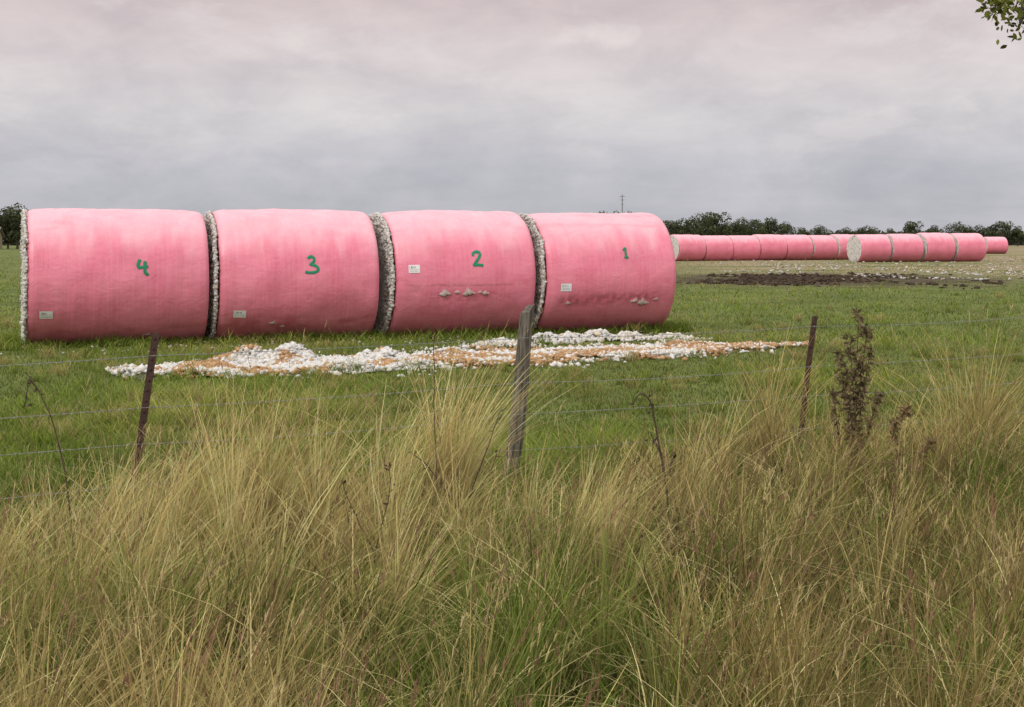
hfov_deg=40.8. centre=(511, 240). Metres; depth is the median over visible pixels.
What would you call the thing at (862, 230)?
oak tree
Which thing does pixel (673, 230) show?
oak tree
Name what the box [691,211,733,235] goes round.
oak tree
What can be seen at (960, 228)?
oak tree
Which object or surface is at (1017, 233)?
oak tree
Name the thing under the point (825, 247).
cotton bale
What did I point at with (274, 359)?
loose cotton
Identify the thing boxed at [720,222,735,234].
oak tree
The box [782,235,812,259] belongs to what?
cotton bale
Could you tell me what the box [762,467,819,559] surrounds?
dead weed
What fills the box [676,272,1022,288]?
soil clods
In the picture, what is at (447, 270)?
cotton bale
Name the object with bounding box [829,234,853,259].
cotton bale
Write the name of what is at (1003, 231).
oak tree
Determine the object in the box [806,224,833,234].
oak tree
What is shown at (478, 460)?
dead weed
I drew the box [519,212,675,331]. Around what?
cotton bale
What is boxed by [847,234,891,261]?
cotton bale
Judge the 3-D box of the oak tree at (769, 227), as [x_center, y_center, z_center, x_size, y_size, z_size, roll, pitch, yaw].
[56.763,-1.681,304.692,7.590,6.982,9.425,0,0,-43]
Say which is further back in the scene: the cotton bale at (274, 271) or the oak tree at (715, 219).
the oak tree at (715, 219)
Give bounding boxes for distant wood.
[2,225,1023,245]
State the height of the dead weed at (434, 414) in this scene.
1.192 m
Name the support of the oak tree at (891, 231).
on the ground at (1014, 253)
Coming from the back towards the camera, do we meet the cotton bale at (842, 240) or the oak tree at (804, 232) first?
the oak tree at (804, 232)
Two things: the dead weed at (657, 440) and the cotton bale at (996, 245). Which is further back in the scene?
the cotton bale at (996, 245)
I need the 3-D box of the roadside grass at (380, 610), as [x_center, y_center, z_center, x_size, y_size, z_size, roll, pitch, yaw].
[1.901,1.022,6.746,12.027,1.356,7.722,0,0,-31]
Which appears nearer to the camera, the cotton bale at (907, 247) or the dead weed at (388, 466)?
the dead weed at (388, 466)
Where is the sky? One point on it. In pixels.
(835, 115)
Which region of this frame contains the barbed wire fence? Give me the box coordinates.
[0,303,1023,518]
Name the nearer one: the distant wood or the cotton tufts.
the cotton tufts
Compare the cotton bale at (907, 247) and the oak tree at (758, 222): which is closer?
the cotton bale at (907, 247)
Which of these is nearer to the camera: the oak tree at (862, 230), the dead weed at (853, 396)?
the dead weed at (853, 396)
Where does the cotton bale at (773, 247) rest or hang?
on the ground at (1014, 253)
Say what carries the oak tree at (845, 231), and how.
on the ground at (1014, 253)
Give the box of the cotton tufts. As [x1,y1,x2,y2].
[0,258,1023,354]
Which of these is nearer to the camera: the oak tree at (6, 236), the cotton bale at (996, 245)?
the cotton bale at (996, 245)
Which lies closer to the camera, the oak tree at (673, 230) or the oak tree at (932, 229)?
the oak tree at (673, 230)
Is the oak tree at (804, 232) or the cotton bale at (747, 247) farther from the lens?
the oak tree at (804, 232)
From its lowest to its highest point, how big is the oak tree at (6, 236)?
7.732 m
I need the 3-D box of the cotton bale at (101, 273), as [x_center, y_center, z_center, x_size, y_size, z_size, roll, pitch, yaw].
[-6.597,0.597,22.771,2.895,2.238,2.316,0,0,-21]
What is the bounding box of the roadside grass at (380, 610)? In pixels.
[0,290,1023,706]
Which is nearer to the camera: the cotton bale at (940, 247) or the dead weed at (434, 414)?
the dead weed at (434, 414)
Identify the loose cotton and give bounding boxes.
[105,328,808,378]
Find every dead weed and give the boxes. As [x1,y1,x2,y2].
[23,372,73,559]
[342,462,394,586]
[408,410,502,536]
[429,335,437,519]
[630,391,676,547]
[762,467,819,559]
[826,306,885,485]
[832,401,936,489]
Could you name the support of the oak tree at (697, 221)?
on the ground at (1014, 253)
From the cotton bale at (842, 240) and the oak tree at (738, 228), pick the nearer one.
the cotton bale at (842, 240)
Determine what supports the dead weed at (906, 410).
on the ground at (1014, 253)
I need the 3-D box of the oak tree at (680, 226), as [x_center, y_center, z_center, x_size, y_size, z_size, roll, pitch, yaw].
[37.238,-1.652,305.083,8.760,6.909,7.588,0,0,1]
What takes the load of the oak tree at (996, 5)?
on the ground at (1014, 253)
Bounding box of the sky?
[0,0,1023,240]
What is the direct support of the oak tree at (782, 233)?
on the ground at (1014, 253)
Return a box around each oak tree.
[0,202,27,248]
[0,213,19,244]
[2,211,20,248]
[663,220,679,234]
[667,217,697,234]
[679,213,717,235]
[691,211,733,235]
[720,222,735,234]
[722,217,761,235]
[747,219,764,233]
[754,217,792,234]
[773,221,802,234]
[792,227,809,234]
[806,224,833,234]
[837,227,856,234]
[856,225,879,233]
[880,228,897,234]
[898,221,923,233]
[925,225,943,232]
[939,221,972,233]
[970,224,992,236]
[975,0,1023,48]
[986,221,1014,238]
[1006,225,1023,245]
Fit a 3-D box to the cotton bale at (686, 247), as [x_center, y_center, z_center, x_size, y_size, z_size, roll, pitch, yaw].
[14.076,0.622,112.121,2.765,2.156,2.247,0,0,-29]
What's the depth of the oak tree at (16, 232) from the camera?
260.46 m
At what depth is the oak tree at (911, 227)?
379.38 m
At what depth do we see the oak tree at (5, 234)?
262.21 m
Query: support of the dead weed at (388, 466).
on the ground at (1014, 253)
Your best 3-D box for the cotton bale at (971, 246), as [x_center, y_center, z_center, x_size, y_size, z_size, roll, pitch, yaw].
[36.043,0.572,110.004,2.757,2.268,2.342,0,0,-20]
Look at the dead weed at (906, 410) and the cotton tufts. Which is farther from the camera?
the cotton tufts
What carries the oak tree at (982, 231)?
on the ground at (1014, 253)
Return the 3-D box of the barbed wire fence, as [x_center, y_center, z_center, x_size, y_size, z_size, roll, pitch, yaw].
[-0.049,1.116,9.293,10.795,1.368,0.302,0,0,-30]
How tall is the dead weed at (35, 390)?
1.079 m
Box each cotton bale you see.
[19,208,208,345]
[204,209,378,340]
[369,210,535,335]
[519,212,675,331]
[670,234,705,260]
[701,235,733,260]
[728,235,760,260]
[751,234,786,259]
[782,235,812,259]
[808,235,837,259]
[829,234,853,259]
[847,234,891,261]
[886,234,923,261]
[916,233,955,261]
[950,233,986,261]
[984,237,1007,253]
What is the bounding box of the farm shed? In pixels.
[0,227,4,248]
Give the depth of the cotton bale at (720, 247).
112.61 m
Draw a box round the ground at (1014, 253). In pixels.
[0,245,1023,706]

